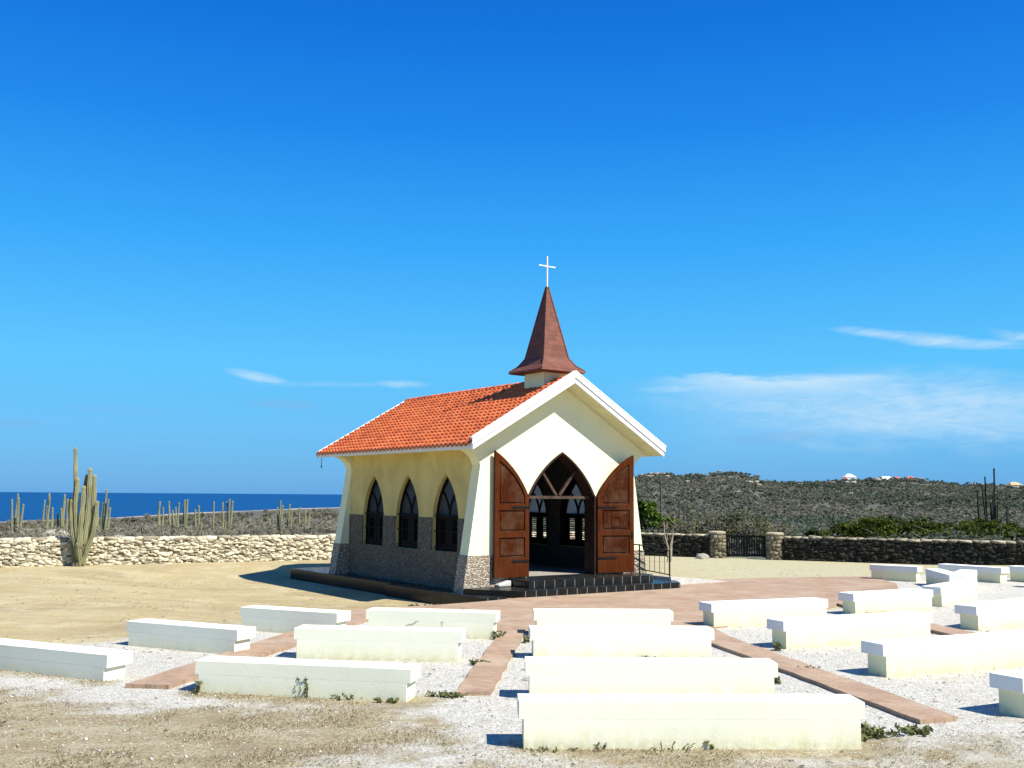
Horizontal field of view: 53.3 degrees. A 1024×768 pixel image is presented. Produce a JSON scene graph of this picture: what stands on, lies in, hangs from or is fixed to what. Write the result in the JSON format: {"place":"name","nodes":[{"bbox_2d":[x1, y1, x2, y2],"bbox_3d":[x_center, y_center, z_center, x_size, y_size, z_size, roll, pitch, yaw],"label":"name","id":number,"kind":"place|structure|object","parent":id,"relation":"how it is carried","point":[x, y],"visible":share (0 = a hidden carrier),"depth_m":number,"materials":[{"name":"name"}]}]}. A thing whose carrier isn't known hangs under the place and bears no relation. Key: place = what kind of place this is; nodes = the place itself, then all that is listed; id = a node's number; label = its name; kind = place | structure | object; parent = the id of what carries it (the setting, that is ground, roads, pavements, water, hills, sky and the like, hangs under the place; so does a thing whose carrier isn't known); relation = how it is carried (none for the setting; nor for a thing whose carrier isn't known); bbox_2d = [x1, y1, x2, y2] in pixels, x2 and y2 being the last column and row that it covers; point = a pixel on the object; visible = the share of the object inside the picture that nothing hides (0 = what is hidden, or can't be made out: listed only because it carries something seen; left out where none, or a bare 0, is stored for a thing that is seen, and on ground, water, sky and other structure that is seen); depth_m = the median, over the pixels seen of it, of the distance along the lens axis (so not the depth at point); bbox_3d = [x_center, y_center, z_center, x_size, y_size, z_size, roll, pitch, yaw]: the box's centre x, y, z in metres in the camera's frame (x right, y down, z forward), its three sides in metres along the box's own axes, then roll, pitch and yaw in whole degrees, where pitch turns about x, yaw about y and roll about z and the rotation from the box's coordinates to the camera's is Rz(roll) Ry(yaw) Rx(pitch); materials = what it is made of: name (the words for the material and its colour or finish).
{"place":"outdoors","nodes":[
{"label":"outdoors","id":0,"kind":"place"},
{"bbox_2d":[0,492,341,521],"bbox_3d":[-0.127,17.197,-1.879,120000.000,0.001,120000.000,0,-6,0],"label":"sea","id":1,"kind":"structure","parent":0,"point":[129,504],"depth_m":1883.54,"materials":[{"name":"liquid"}]},
{"bbox_2d":[125,614,367,688],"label":"brick path","id":2,"kind":"structure","parent":0,"point":[176,677],"depth_m":14.23,"materials":[{"name":"brick"}]},
{"bbox_2d":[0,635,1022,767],"bbox_3d":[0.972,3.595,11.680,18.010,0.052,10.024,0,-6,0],"label":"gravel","id":3,"kind":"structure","parent":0,"point":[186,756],"depth_m":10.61,"materials":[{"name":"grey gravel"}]},
{"bbox_2d":[0,475,1023,767],"bbox_3d":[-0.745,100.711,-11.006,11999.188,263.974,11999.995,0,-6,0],"label":"ground","id":4,"kind":"structure","parent":0,"point":[82,617],"depth_m":11.60,"materials":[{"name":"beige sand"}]},
{"bbox_2d":[11,494,23,534],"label":"cactus","id":5,"kind":"object","parent":4,"relation":"on","point":[17,516],"visible":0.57,"depth_m":57.44,"materials":[{"name":"green plant"}]},
{"bbox_2d":[42,493,53,530],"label":"cactus","id":6,"kind":"object","parent":4,"relation":"on","point":[47,512],"visible":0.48,"depth_m":59.48,"materials":[{"name":"green plant"}]},
{"bbox_2d":[36,529,69,537],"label":"boulder","id":7,"kind":"object","parent":4,"relation":"on","point":[50,531],"visible":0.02,"depth_m":45.52,"materials":[{"name":"beige stone"}]},
{"bbox_2d":[57,494,67,531],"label":"cactus","id":8,"kind":"object","parent":4,"relation":"on","point":[62,512],"visible":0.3,"depth_m":51.41,"materials":[{"name":"green plant"}]},
{"bbox_2d":[0,638,132,680],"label":"bench","id":9,"kind":"object","parent":4,"relation":"on","point":[75,661],"visible":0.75,"depth_m":12.85,"materials":[{"name":"paint"}]},
{"bbox_2d":[68,447,98,566],"bbox_3d":[-13.447,3.920,31.960,1.014,3.865,0.435,0,-6,0],"label":"cactus","id":10,"kind":"object","parent":4,"relation":"on","point":[83,526],"visible":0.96,"depth_m":31.86,"materials":[{"name":"green plant"}]},
{"bbox_2d":[97,489,110,535],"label":"cactus","id":11,"kind":"object","parent":4,"relation":"on","point":[104,516],"visible":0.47,"depth_m":51.59,"materials":[{"name":"green plant"}]},
{"bbox_2d":[157,501,163,528],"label":"cactus","id":12,"kind":"object","parent":4,"relation":"on","point":[158,520],"visible":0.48,"depth_m":65.41,"materials":[{"name":"green plant"}]},
{"bbox_2d":[0,508,339,537],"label":"dry scrub","id":13,"kind":"object","parent":4,"relation":"on","point":[146,526],"visible":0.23,"depth_m":63.88,"materials":[{"name":"plant"}]},
{"bbox_2d":[168,499,187,530],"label":"cactus","id":14,"kind":"object","parent":4,"relation":"on","point":[184,521],"visible":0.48,"depth_m":61.43,"materials":[{"name":"green plant"}]},
{"bbox_2d":[126,618,255,653],"bbox_3d":[-4.801,3.912,15.181,2.128,0.673,0.410,-3,-7,25],"label":"bench","id":15,"kind":"object","parent":4,"relation":"on","point":[213,638],"visible":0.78,"depth_m":14.98,"materials":[{"name":"paint"}]},
{"bbox_2d":[193,680,202,694],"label":"weed","id":16,"kind":"object","parent":4,"relation":"on","point":[197,688],"visible":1,"depth_m":11.76,"materials":[{"name":"green plant"}]},
{"bbox_2d":[194,506,201,532],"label":"cactus","id":17,"kind":"object","parent":4,"relation":"on","point":[199,526],"visible":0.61,"depth_m":69.20,"materials":[{"name":"green plant"}]},
{"bbox_2d":[212,502,214,529],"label":"cactus","id":18,"kind":"object","parent":4,"relation":"on","point":[213,516],"visible":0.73,"depth_m":65.36,"materials":[{"name":"green plant"}]},
{"bbox_2d":[222,499,233,529],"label":"cactus","id":19,"kind":"object","parent":4,"relation":"on","point":[228,522],"visible":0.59,"depth_m":63.50,"materials":[{"name":"green plant"}]},
{"bbox_2d":[268,501,294,530],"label":"cactus","id":20,"kind":"object","parent":4,"relation":"on","point":[279,518],"visible":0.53,"depth_m":65.44,"materials":[{"name":"green plant"}]},
{"bbox_2d":[0,531,583,566],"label":"stone wall","id":21,"kind":"structure","parent":4,"relation":"on","point":[48,551],"depth_m":33.49,"materials":[{"name":"beige stone"}]},
{"bbox_2d":[240,605,350,632],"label":"bench","id":22,"kind":"object","parent":4,"relation":"on","point":[274,619],"visible":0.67,"depth_m":16.95,"materials":[{"name":"paint"}]},
{"bbox_2d":[294,677,308,698],"bbox_3d":[-2.350,3.454,11.613,0.202,0.241,0.247,6,-9,-43],"label":"weed","id":23,"kind":"object","parent":4,"relation":"on","point":[306,688],"visible":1,"depth_m":11.58,"materials":[{"name":"green plant"}]},
{"bbox_2d":[297,507,310,525],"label":"cactus","id":24,"kind":"object","parent":4,"relation":"on","point":[304,517],"visible":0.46,"depth_m":71.46,"materials":[{"name":"green plant"}]},
{"bbox_2d":[195,655,420,701],"bbox_3d":[-2.372,3.561,11.802,2.612,0.672,0.410,-1,-6,11],"label":"bench","id":25,"kind":"object","parent":4,"relation":"on","point":[358,680],"visible":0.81,"depth_m":11.64,"materials":[{"name":"paint"}]},
{"bbox_2d":[330,692,353,699],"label":"weed","id":26,"kind":"object","parent":4,"relation":"on","point":[344,696],"visible":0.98,"depth_m":11.46,"materials":[{"name":"green plant"}]},
{"bbox_2d":[294,625,465,662],"bbox_3d":[-1.865,3.788,14.401,2.389,0.672,0.410,0,-6,6],"label":"bench","id":27,"kind":"object","parent":4,"relation":"on","point":[385,643],"visible":0.78,"depth_m":14.22,"materials":[{"name":"paint"}]},
{"bbox_2d":[373,696,409,703],"bbox_3d":[-1.349,3.511,11.367,0.352,0.092,0.280,-2,-7,20],"label":"weed","id":28,"kind":"object","parent":4,"relation":"on","point":[388,700],"visible":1,"depth_m":11.32,"materials":[{"name":"green plant"}]},
{"bbox_2d":[366,607,499,639],"bbox_3d":[-1.296,4.044,16.712,2.165,0.673,0.410,0,-6,8],"label":"bench","id":29,"kind":"object","parent":4,"relation":"on","point":[479,624],"visible":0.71,"depth_m":16.54,"materials":[{"name":"paint"}]},
{"bbox_2d":[426,689,468,698],"bbox_3d":[-0.745,3.546,11.651,0.506,0.094,0.165,-1,-6,10],"label":"weed","id":30,"kind":"object","parent":4,"relation":"on","point":[444,694],"visible":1,"depth_m":11.65,"materials":[{"name":"green plant"}]},
{"bbox_2d":[469,659,489,665],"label":"weed","id":31,"kind":"object","parent":4,"relation":"on","point":[472,662],"visible":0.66,"depth_m":13.86,"materials":[{"name":"green plant"}]},
{"bbox_2d":[456,629,524,695],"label":"brick path","id":32,"kind":"structure","parent":4,"relation":"on","point":[482,678],"depth_m":13.52,"materials":[{"name":"brick"}]},
{"bbox_2d":[493,631,506,639],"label":"weed","id":33,"kind":"object","parent":4,"relation":"on","point":[495,635],"visible":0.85,"depth_m":16.36,"materials":[{"name":"green plant"}]},
{"bbox_2d":[290,256,727,604],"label":"chapel","id":34,"kind":"structure","parent":4,"relation":"on","point":[446,498],"depth_m":26.04,"materials":[{"name":"paint"}]},
{"bbox_2d":[361,479,383,547],"bbox_3d":[-3.710,3.517,28.273,0.365,1.945,1.280,5,-8,-35],"label":"window","id":35,"kind":"structure","parent":34,"relation":"in","point":[375,510],"depth_m":28.36,"materials":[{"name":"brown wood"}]},
{"bbox_2d":[393,478,418,550],"bbox_3d":[-2.624,3.361,26.771,0.365,1.945,1.280,5,-8,-35],"label":"window","id":36,"kind":"structure","parent":34,"relation":"in","point":[408,512],"depth_m":26.84,"materials":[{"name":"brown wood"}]},
{"bbox_2d":[430,477,457,554],"bbox_3d":[-1.526,3.203,25.254,0.365,1.945,1.280,5,-8,-35],"label":"window","id":37,"kind":"structure","parent":34,"relation":"in","point":[447,509],"depth_m":25.31,"materials":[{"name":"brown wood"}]},
{"bbox_2d":[493,450,528,577],"bbox_3d":[-0.009,3.105,24.388,1.056,2.995,0.074,5,-8,-38],"label":"door","id":38,"kind":"structure","parent":34,"relation":"in","point":[511,497],"depth_m":24.32,"materials":[{"name":"brown wood"}]},
{"bbox_2d":[529,481,547,543],"bbox_3d":[0.757,3.697,29.824,0.230,1.900,1.200,5,-8,-35],"label":"window","id":39,"kind":"structure","parent":34,"relation":"in","point":[537,507],"depth_m":29.84,"materials":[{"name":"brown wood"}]},
{"bbox_2d":[560,477,583,546],"bbox_3d":[1.796,3.547,28.387,0.230,1.900,1.200,5,-8,-35],"label":"window","id":40,"kind":"structure","parent":34,"relation":"in","point":[570,508],"depth_m":28.57,"materials":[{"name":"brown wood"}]},
{"bbox_2d":[596,455,633,572],"bbox_3d":[2.655,3.317,26.155,1.076,2.995,0.110,3,-7,-23],"label":"door","id":41,"kind":"structure","parent":34,"relation":"in","point":[615,497],"depth_m":26.15,"materials":[{"name":"brown wood"}]},
{"bbox_2d":[523,634,529,642],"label":"weed","id":42,"kind":"object","parent":4,"relation":"on","point":[525,639],"visible":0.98,"depth_m":16.03,"materials":[{"name":"green plant"}]},
{"bbox_2d":[525,746,579,752],"bbox_3d":[0.366,3.305,9.222,0.455,0.062,0.237,-2,-7,22],"label":"weed","id":43,"kind":"object","parent":4,"relation":"on","point":[555,750],"visible":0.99,"depth_m":9.22,"materials":[{"name":"green plant"}]},
{"bbox_2d":[593,742,605,751],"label":"weed","id":44,"kind":"object","parent":4,"relation":"on","point":[597,747],"visible":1,"depth_m":9.28,"materials":[{"name":"green plant"}]},
{"bbox_2d":[533,608,673,625],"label":"bench","id":45,"kind":"object","parent":4,"relation":"on","point":[596,617],"visible":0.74,"depth_m":16.73,"materials":[{"name":"paint"}]},
{"bbox_2d":[528,625,713,657],"bbox_3d":[1.562,3.843,14.675,2.636,0.673,0.410,1,-6,-3],"label":"bench","id":46,"kind":"object","parent":4,"relation":"on","point":[625,641],"visible":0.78,"depth_m":14.49,"materials":[{"name":"paint"}]},
{"bbox_2d":[525,656,777,693],"bbox_3d":[1.585,3.526,11.763,2.874,0.673,0.410,0,-6,0],"label":"bench","id":47,"kind":"object","parent":4,"relation":"on","point":[613,675],"visible":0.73,"depth_m":11.58,"materials":[{"name":"paint"}]},
{"bbox_2d":[637,499,677,532],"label":"green tree","id":48,"kind":"object","parent":4,"relation":"on","point":[648,512],"visible":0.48,"depth_m":49.30,"materials":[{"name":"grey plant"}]},
{"bbox_2d":[660,477,661,516],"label":"wooden pole","id":49,"kind":"object","parent":4,"relation":"on","point":[660,496],"visible":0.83,"depth_m":69.54,"materials":[{"name":"wood"}]},
{"bbox_2d":[660,524,675,561],"bbox_3d":[5.537,5.580,36.166,0.648,1.548,0.174,0,-6,6],"label":"sapling","id":50,"kind":"object","parent":4,"relation":"on","point":[666,542],"visible":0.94,"depth_m":36.09,"materials":[{"name":"brown plant"}]},
{"bbox_2d":[652,741,694,753],"bbox_3d":[1.460,3.294,9.276,0.425,0.112,0.278,0,-6,0],"label":"weed","id":51,"kind":"object","parent":4,"relation":"on","point":[688,747],"visible":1,"depth_m":9.26,"materials":[{"name":"green plant"}]},
{"bbox_2d":[641,532,709,557],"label":"stone wall","id":52,"kind":"structure","parent":4,"relation":"on","point":[688,545],"depth_m":39.29,"materials":[{"name":"grey stone"}]},
{"bbox_2d":[683,506,684,526],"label":"wooden pole","id":53,"kind":"object","parent":4,"relation":"on","point":[683,514],"visible":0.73,"depth_m":63.48,"materials":[{"name":"grey wood"}]},
{"bbox_2d":[653,516,716,533],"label":"olive shrub","id":54,"kind":"object","parent":4,"relation":"on","point":[682,529],"visible":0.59,"depth_m":46.43,"materials":[{"name":"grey plant"}]},
{"bbox_2d":[517,693,864,749],"bbox_3d":[1.655,3.284,9.551,3.203,0.673,0.410,1,-6,-2],"label":"bench","id":55,"kind":"object","parent":4,"relation":"on","point":[747,721],"visible":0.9,"depth_m":9.37,"materials":[{"name":"paint"}]},
{"bbox_2d":[695,553,709,558],"bbox_3d":[7.157,6.548,38.144,0.555,0.425,0.485,6,-8,-40],"label":"boulder","id":56,"kind":"object","parent":4,"relation":"on","point":[702,556],"visible":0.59,"depth_m":37.99,"materials":[{"name":"beige stone"}]},
{"bbox_2d":[705,740,713,749],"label":"weed","id":57,"kind":"object","parent":4,"relation":"on","point":[709,745],"visible":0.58,"depth_m":9.34,"materials":[{"name":"green plant"}]},
{"bbox_2d":[709,531,726,557],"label":"gate pillar","id":58,"kind":"structure","parent":4,"relation":"on","point":[717,548],"depth_m":38.65,"materials":[{"name":"stone"}]},
{"bbox_2d":[725,535,765,556],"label":"metal gate","id":59,"kind":"structure","parent":58,"relation":"attached to","point":[763,549],"depth_m":38.43,"materials":[{"name":"black metal"}]},
{"bbox_2d":[687,508,776,556],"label":"olive shrub","id":60,"kind":"object","parent":4,"relation":"on","point":[736,517],"visible":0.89,"depth_m":45.36,"materials":[{"name":"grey plant"}]},
{"bbox_2d":[699,597,827,626],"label":"bench","id":61,"kind":"object","parent":4,"relation":"on","point":[740,613],"visible":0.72,"depth_m":18.41,"materials":[{"name":"paint"}]},
{"bbox_2d":[740,520,793,541],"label":"olive shrub","id":62,"kind":"object","parent":4,"relation":"on","point":[777,529],"visible":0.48,"depth_m":47.32,"materials":[{"name":"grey plant"}]},
{"bbox_2d":[765,532,784,559],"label":"gate pillar","id":63,"kind":"structure","parent":4,"relation":"on","point":[774,543],"depth_m":37.74,"materials":[{"name":"stone"}]},
{"bbox_2d":[772,641,781,650],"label":"weed","id":64,"kind":"object","parent":4,"relation":"on","point":[777,645],"visible":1,"depth_m":15.37,"materials":[{"name":"green plant"}]},
{"bbox_2d":[774,676,780,683],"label":"weed","id":65,"kind":"object","parent":4,"relation":"on","point":[777,680],"visible":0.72,"depth_m":12.66,"materials":[{"name":"green plant"}]},
{"bbox_2d":[532,471,1023,556],"bbox_3d":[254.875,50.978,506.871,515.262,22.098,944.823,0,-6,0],"label":"hill scrub","id":66,"kind":"object","parent":4,"relation":"on","point":[781,504],"visible":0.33,"depth_m":244.65,"materials":[{"name":"green plant"}]},
{"bbox_2d":[533,477,1023,529],"bbox_3d":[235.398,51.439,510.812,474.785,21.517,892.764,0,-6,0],"label":"green scrub","id":67,"kind":"object","parent":4,"relation":"on","point":[830,518],"visible":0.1,"depth_m":320.82,"materials":[{"name":"green plant"}]},
{"bbox_2d":[790,529,842,539],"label":"green shrub","id":68,"kind":"object","parent":4,"relation":"on","point":[813,532],"visible":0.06,"depth_m":46.40,"materials":[{"name":"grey plant"}]},
{"bbox_2d":[842,474,855,479],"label":"house","id":69,"kind":"structure","parent":4,"relation":"on","point":[849,476],"depth_m":843.47,"materials":[{"name":"white"}]},
{"bbox_2d":[767,611,931,648],"bbox_3d":[5.441,4.052,16.328,3.040,0.674,0.410,3,-7,-24],"label":"bench","id":70,"kind":"object","parent":4,"relation":"on","point":[817,631],"visible":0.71,"depth_m":16.07,"materials":[{"name":"paint"}]},
{"bbox_2d":[818,516,908,538],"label":"green shrub","id":71,"kind":"object","parent":4,"relation":"on","point":[871,526],"visible":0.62,"depth_m":48.04,"materials":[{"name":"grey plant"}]},
{"bbox_2d":[861,720,870,729],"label":"weed","id":72,"kind":"object","parent":4,"relation":"on","point":[864,725],"visible":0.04,"depth_m":9.85,"materials":[{"name":"green plant"}]},
{"bbox_2d":[838,588,932,613],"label":"bench","id":73,"kind":"object","parent":4,"relation":"on","point":[892,600],"visible":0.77,"depth_m":20.54,"materials":[{"name":"paint"}]},
{"bbox_2d":[861,725,910,741],"bbox_3d":[3.508,3.360,9.870,0.718,0.139,0.283,3,-7,-22],"label":"weed","id":74,"kind":"object","parent":4,"relation":"on","point":[871,732],"visible":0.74,"depth_m":9.80,"materials":[{"name":"green plant"}]},
{"bbox_2d":[869,564,921,581],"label":"bench","id":75,"kind":"object","parent":4,"relation":"on","point":[906,573],"visible":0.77,"depth_m":28.58,"materials":[{"name":"paint"}]},
{"bbox_2d":[781,535,1023,564],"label":"stone wall","id":76,"kind":"structure","parent":4,"relation":"on","point":[902,551],"depth_m":35.94,"materials":[{"name":"grey stone"}]},
{"bbox_2d":[894,722,933,736],"bbox_3d":[3.951,3.386,9.995,0.361,0.120,0.254,0,-6,0],"label":"weed","id":77,"kind":"object","parent":4,"relation":"on","point":[924,731],"visible":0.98,"depth_m":9.99,"materials":[{"name":"green plant"}]},
{"bbox_2d":[878,514,951,536],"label":"green shrub","id":78,"kind":"object","parent":4,"relation":"on","point":[908,527],"visible":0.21,"depth_m":50.62,"materials":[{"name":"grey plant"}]},
{"bbox_2d":[861,630,1023,677],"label":"bench","id":79,"kind":"object","parent":4,"relation":"on","point":[900,657],"visible":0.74,"depth_m":13.60,"materials":[{"name":"paint"}]},
{"bbox_2d":[925,568,966,584],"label":"bench","id":80,"kind":"object","parent":4,"relation":"on","point":[934,576],"visible":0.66,"depth_m":26.26,"materials":[{"name":"paint"}]},
{"bbox_2d":[922,580,977,606],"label":"bench","id":81,"kind":"object","parent":4,"relation":"on","point":[953,592],"visible":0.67,"depth_m":22.39,"materials":[{"name":"paint"}]},
{"bbox_2d":[907,521,993,539],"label":"green shrub","id":82,"kind":"object","parent":4,"relation":"on","point":[930,528],"visible":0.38,"depth_m":48.88,"materials":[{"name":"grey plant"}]},
{"bbox_2d":[950,569,976,580],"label":"bench","id":83,"kind":"object","parent":4,"relation":"on","point":[971,575],"visible":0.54,"depth_m":26.35,"materials":[{"name":"paint"}]},
{"bbox_2d":[938,563,1008,582],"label":"bench","id":84,"kind":"object","parent":4,"relation":"on","point":[991,574],"visible":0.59,"depth_m":28.38,"materials":[{"name":"paint"}]},
{"bbox_2d":[956,518,1002,533],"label":"green shrub","id":85,"kind":"object","parent":4,"relation":"on","point":[987,522],"visible":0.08,"depth_m":52.33,"materials":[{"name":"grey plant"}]},
{"bbox_2d":[977,468,998,523],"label":"cactus","id":86,"kind":"object","parent":4,"relation":"on","point":[994,509],"visible":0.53,"depth_m":77.51,"materials":[{"name":"green plant"}]},
{"bbox_2d":[955,597,1023,630],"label":"bench","id":87,"kind":"object","parent":4,"relation":"on","point":[985,615],"visible":0.77,"depth_m":18.25,"materials":[{"name":"paint"}]},
{"bbox_2d":[977,522,1023,540],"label":"green shrub","id":88,"kind":"object","parent":4,"relation":"on","point":[1005,528],"visible":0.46,"depth_m":50.04,"materials":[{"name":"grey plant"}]},
{"bbox_2d":[989,669,1023,717],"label":"bench","id":89,"kind":"object","parent":4,"relation":"on","point":[1009,684],"visible":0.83,"depth_m":10.93,"materials":[{"name":"paint"}]},
{"bbox_2d":[1004,505,1008,522],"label":"cactus","id":90,"kind":"object","parent":4,"relation":"on","point":[1007,514],"visible":0.31,"depth_m":79.26,"materials":[{"name":"green plant"}]},
{"bbox_2d":[1006,482,1021,485],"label":"house","id":91,"kind":"structure","parent":4,"relation":"on","point":[1015,483],"depth_m":794.76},
{"bbox_2d":[1008,565,1023,581],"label":"bench","id":92,"kind":"object","parent":4,"relation":"on","point":[1016,573],"visible":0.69,"depth_m":28.65,"materials":[{"name":"paint"}]},
{"bbox_2d":[0,660,1023,767],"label":"dry grass","id":93,"kind":"structure","parent":0,"point":[300,750],"depth_m":9.38,"materials":[{"name":"beige plant"}]},
{"bbox_2d":[0,0,1023,493],"label":"sky","id":94,"kind":"structure","parent":0,"point":[784,239],"materials":[{"name":"blue"}]},
{"bbox_2d":[351,576,897,632],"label":"plaza","id":95,"kind":"structure","parent":0,"point":[682,602],"depth_m":23.12,"materials":[{"name":"pink brick"}]},
{"bbox_2d":[634,544,669,576],"bbox_3d":[3.598,4.687,26.573,1.251,1.067,0.077,3,-7,-24],"label":"metal railing","id":96,"kind":"object","parent":95,"relation":"on","point":[654,559],"visible":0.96,"depth_m":26.62,"materials":[{"name":"black metal"}]},
{"bbox_2d":[709,626,956,724],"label":"brick path","id":97,"kind":"structure","parent":0,"point":[901,707],"depth_m":12.38,"materials":[{"name":"brick"}]},
{"bbox_2d":[837,602,974,634],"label":"brick path","id":98,"kind":"structure","parent":0,"point":[939,629],"depth_m":17.57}
]}

